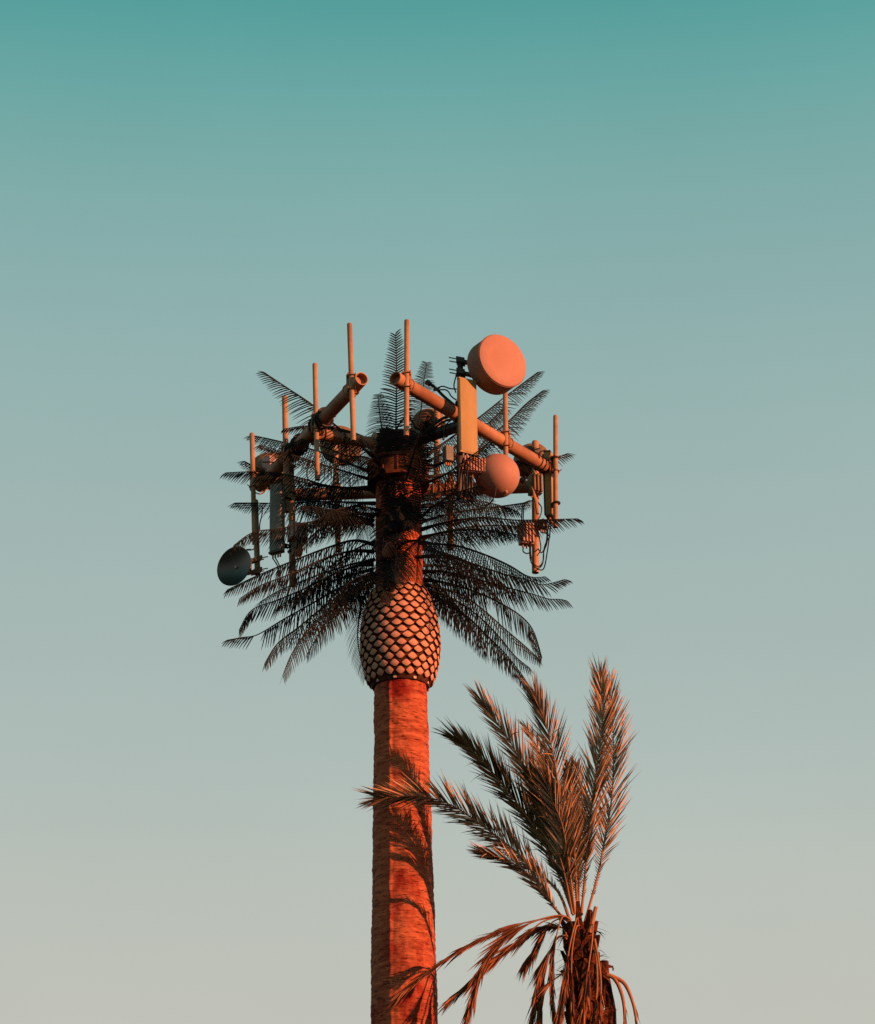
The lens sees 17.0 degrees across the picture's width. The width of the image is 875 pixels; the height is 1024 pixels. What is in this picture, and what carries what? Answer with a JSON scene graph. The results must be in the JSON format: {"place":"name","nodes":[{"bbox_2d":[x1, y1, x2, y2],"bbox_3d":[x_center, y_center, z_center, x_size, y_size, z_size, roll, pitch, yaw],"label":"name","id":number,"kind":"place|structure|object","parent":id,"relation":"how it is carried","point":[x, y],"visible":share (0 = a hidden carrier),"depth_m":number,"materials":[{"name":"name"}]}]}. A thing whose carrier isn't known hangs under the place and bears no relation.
{"place":"outdoors","nodes":[
{"label":"outdoors","id":0,"kind":"place"},
{"bbox_2d":[0,0,874,1023],"label":"sky","id":1,"kind":"structure","parent":0,"point":[667,207],"materials":[{"name":"blue"}]},
{"label":"ground","id":2,"kind":"structure","parent":0,"visible":0},
{"bbox_2d":[220,319,584,1023],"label":"phone mast","id":3,"kind":"object","parent":2,"relation":"on","point":[398,643],"visible":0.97,"depth_m":48.44,"materials":[{"name":"red metal"}]},
{"bbox_2d":[217,546,267,585],"bbox_3d":[-3.315,1.038,50.220,0.711,0.711,0.686,-15,-28,28],"label":"dish antenna","id":4,"kind":"object","parent":3,"relation":"attached to","point":[234,568],"visible":0.99,"depth_m":50.04,"materials":[{"name":"paint"}]},
{"bbox_2d":[255,452,282,489],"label":"dish antenna","id":5,"kind":"object","parent":3,"relation":"attached to","point":[262,462],"visible":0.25,"depth_m":52.16,"materials":[{"name":"paint"}]},
{"bbox_2d":[268,482,290,590],"bbox_3d":[-2.662,0.439,49.462,0.262,1.898,0.377,-15,-28,27],"label":"panel antenna","id":6,"kind":"object","parent":3,"relation":"attached to","point":[277,511],"visible":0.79,"depth_m":49.44,"materials":[{"name":"grey plastic"}]},
{"bbox_2d":[259,505,302,558],"bbox_3d":[-2.630,0.326,49.490,0.684,0.973,0.412,14,-28,-29],"label":"radio box","id":7,"kind":"object","parent":3,"relation":"attached to","point":[291,550],"visible":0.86,"depth_m":49.39,"materials":[{"name":"paint"}]},
{"bbox_2d":[289,463,295,493],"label":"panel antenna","id":8,"kind":"object","parent":3,"relation":"attached to","point":[290,471],"visible":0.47,"depth_m":50.30,"materials":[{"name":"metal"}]},
{"bbox_2d":[284,433,308,461],"bbox_3d":[-2.404,-1.105,49.975,0.342,0.343,0.548,10,-27,-22],"label":"cable coil","id":9,"kind":"object","parent":3,"relation":"attached to","point":[300,453],"visible":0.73,"depth_m":49.86,"materials":[{"name":"black rubber"}]},
{"bbox_2d":[287,521,307,555],"bbox_3d":[-2.388,0.506,49.549,0.322,0.582,0.428,6,-26,-15],"label":"radio box","id":10,"kind":"object","parent":3,"relation":"attached to","point":[293,531],"visible":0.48,"depth_m":49.44,"materials":[{"name":"paint"}]},
{"bbox_2d":[308,407,335,435],"bbox_3d":[-1.951,-1.520,49.090,0.342,0.343,0.548,10,-27,-22],"label":"cable coil","id":11,"kind":"object","parent":3,"relation":"attached to","point":[325,426],"visible":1,"depth_m":48.97,"materials":[{"name":"black rubber"}]},
{"bbox_2d":[319,445,350,456],"bbox_3d":[-1.730,-1.034,49.462,0.622,0.274,0.041,-1,-25,0],"label":"feeder cable","id":12,"kind":"object","parent":3,"relation":"attached to","point":[321,446],"visible":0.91,"depth_m":49.45,"materials":[{"name":"rubber"}]},
{"bbox_2d":[320,425,361,465],"bbox_3d":[-1.668,-1.250,52.235,0.771,0.858,0.635,7,-26,-17],"label":"dish antenna","id":13,"kind":"object","parent":3,"relation":"attached to","point":[338,454],"visible":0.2,"depth_m":52.22,"materials":[{"name":"paint"}]},
{"bbox_2d":[411,408,445,429],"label":"dish antenna","id":14,"kind":"object","parent":3,"relation":"attached to","point":[431,415],"visible":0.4,"depth_m":52.28,"materials":[{"name":"paint"}]},
{"bbox_2d":[418,416,447,438],"bbox_3d":[-0.010,-1.437,49.416,0.676,0.448,0.087,-1,-25,0],"label":"feeder cable","id":15,"kind":"object","parent":3,"relation":"attached to","point":[438,421],"visible":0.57,"depth_m":49.42,"materials":[{"name":"rubber"}]},
{"bbox_2d":[424,419,450,437],"bbox_3d":[0.016,-1.415,49.515,0.538,0.376,0.060,-1,-25,0],"label":"feeder cable","id":16,"kind":"object","parent":3,"relation":"attached to","point":[442,422],"visible":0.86,"depth_m":49.54,"materials":[{"name":"rubber"}]},
{"bbox_2d":[425,379,456,405],"bbox_3d":[0.054,-1.986,48.952,0.534,0.534,0.088,-1,-25,0],"label":"feeder cable","id":17,"kind":"object","parent":3,"relation":"attached to","point":[428,382],"visible":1,"depth_m":48.94,"materials":[{"name":"rubber"}]},
{"bbox_2d":[433,389,456,400],"bbox_3d":[0.127,-1.962,48.885,0.395,0.227,0.041,-1,-25,0],"label":"feeder cable","id":18,"kind":"object","parent":3,"relation":"attached to","point":[445,390],"visible":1,"depth_m":48.91,"materials":[{"name":"rubber"}]},
{"bbox_2d":[435,386,456,389],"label":"feeder cable","id":19,"kind":"object","parent":3,"relation":"attached to","point":[446,387],"visible":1,"depth_m":48.92,"materials":[{"name":"rubber"}]},
{"bbox_2d":[442,419,451,439],"bbox_3d":[0.172,-1.396,49.285,0.192,0.393,0.041,-1,-25,0],"label":"feeder cable","id":20,"kind":"object","parent":3,"relation":"attached to","point":[443,438],"visible":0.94,"depth_m":49.27,"materials":[{"name":"rubber"}]},
{"bbox_2d":[442,445,456,465],"bbox_3d":[0.233,-0.916,49.398,0.288,0.340,0.215,10,-27,-22],"label":"radio box","id":21,"kind":"object","parent":3,"relation":"attached to","point":[449,456],"visible":0.87,"depth_m":49.30,"materials":[{"name":"grey plastic"}]},
{"bbox_2d":[453,373,457,392],"bbox_3d":[0.313,-2.179,49.072,0.098,0.392,0.041,-1,-25,0],"label":"feeder cable","id":22,"kind":"object","parent":3,"relation":"attached to","point":[456,375],"visible":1,"depth_m":49.06,"materials":[{"name":"rubber"}]},
{"bbox_2d":[448,377,477,503],"bbox_3d":[0.357,-1.099,48.421,0.357,2.181,0.704,12,-28,-27],"label":"panel antenna","id":23,"kind":"object","parent":3,"relation":"attached to","point":[466,401],"visible":0.95,"depth_m":48.27,"materials":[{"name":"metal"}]},
{"bbox_2d":[455,455,485,499],"bbox_3d":[0.549,-0.543,48.428,0.518,0.804,0.419,-1,-25,0],"label":"radio box","id":24,"kind":"object","parent":3,"relation":"attached to","point":[480,469],"visible":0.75,"depth_m":48.50,"materials":[{"name":"paint"}]},
{"bbox_2d":[455,475,495,507],"bbox_3d":[0.654,-0.328,48.348,0.756,0.670,0.297,-16,-29,29],"label":"radio box","id":25,"kind":"object","parent":3,"relation":"attached to","point":[471,486],"visible":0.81,"depth_m":48.41,"materials":[{"name":"metal"}]},
{"bbox_2d":[449,334,525,394],"bbox_3d":[0.818,-2.374,49.096,1.002,0.969,0.972,15,-29,-31],"label":"dish antenna","id":26,"kind":"object","parent":3,"relation":"attached to","point":[495,364],"visible":1,"depth_m":48.72,"materials":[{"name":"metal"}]},
{"bbox_2d":[475,454,519,497],"bbox_3d":[1.134,-0.599,48.969,0.738,0.900,1.164,-19,-30,35],"label":"dish antenna","id":27,"kind":"object","parent":3,"relation":"attached to","point":[501,473],"visible":0.96,"depth_m":48.52,"materials":[{"name":"metal"}]},
{"bbox_2d":[513,443,546,479],"bbox_3d":[1.632,-0.976,51.998,0.728,0.691,0.517,-10,-26,19],"label":"dish antenna","id":28,"kind":"object","parent":3,"relation":"attached to","point":[540,449],"visible":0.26,"depth_m":51.96,"materials":[{"name":"paint"}]},
{"bbox_2d":[518,500,550,568],"bbox_3d":[1.686,0.428,51.083,0.549,1.312,0.352,1,-25,-5],"label":"radio box","id":29,"kind":"object","parent":3,"relation":"attached to","point":[527,542],"visible":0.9,"depth_m":50.94,"materials":[{"name":"paint"}]},
{"bbox_2d":[527,473,542,498],"bbox_3d":[1.730,-0.421,51.457,0.259,0.430,0.368,10,-27,-22],"label":"radio box","id":30,"kind":"object","parent":3,"relation":"attached to","point":[536,482],"visible":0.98,"depth_m":51.34,"materials":[{"name":"paint"}]},
{"bbox_2d":[519,477,538,514],"bbox_3d":[1.603,-0.290,51.154,0.344,0.722,0.101,-1,-25,0],"label":"conduit","id":31,"kind":"object","parent":30,"relation":"attached to","point":[524,481],"visible":0.99,"depth_m":51.15,"materials":[{"name":"metal"}]},
{"bbox_2d":[529,453,549,472],"bbox_3d":[1.794,-0.829,50.740,0.275,0.275,0.461,-18,-30,33],"label":"cable coil","id":32,"kind":"object","parent":3,"relation":"attached to","point":[541,464],"visible":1,"depth_m":50.65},
{"bbox_2d":[534,518,548,553],"bbox_3d":[1.819,0.473,51.069,0.211,0.711,0.425,17,-30,-34],"label":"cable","id":33,"kind":"object","parent":3,"relation":"attached to","point":[542,530],"visible":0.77,"depth_m":51.10,"materials":[{"name":"rubber"}]},
{"bbox_2d":[537,450,560,570],"bbox_3d":[1.927,-0.013,50.831,0.264,2.034,1.028,3,-25,-10],"label":"panel antenna","id":34,"kind":"object","parent":3,"relation":"attached to","point":[549,502],"visible":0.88,"depth_m":50.61,"materials":[{"name":"metal"}]},
{"bbox_2d":[351,655,639,1023],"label":"palm tree","id":35,"kind":"object","parent":2,"relation":"on","point":[555,829],"visible":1,"depth_m":45.73,"materials":[{"name":"green plant"}]},
{"bbox_2d":[601,960,639,1023],"bbox_3d":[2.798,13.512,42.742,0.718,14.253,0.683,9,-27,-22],"label":"frond","id":36,"kind":"object","parent":35,"relation":"attached to","point":[609,1000],"visible":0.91,"depth_m":45.37,"materials":[{"name":"brown plant"}]}
]}

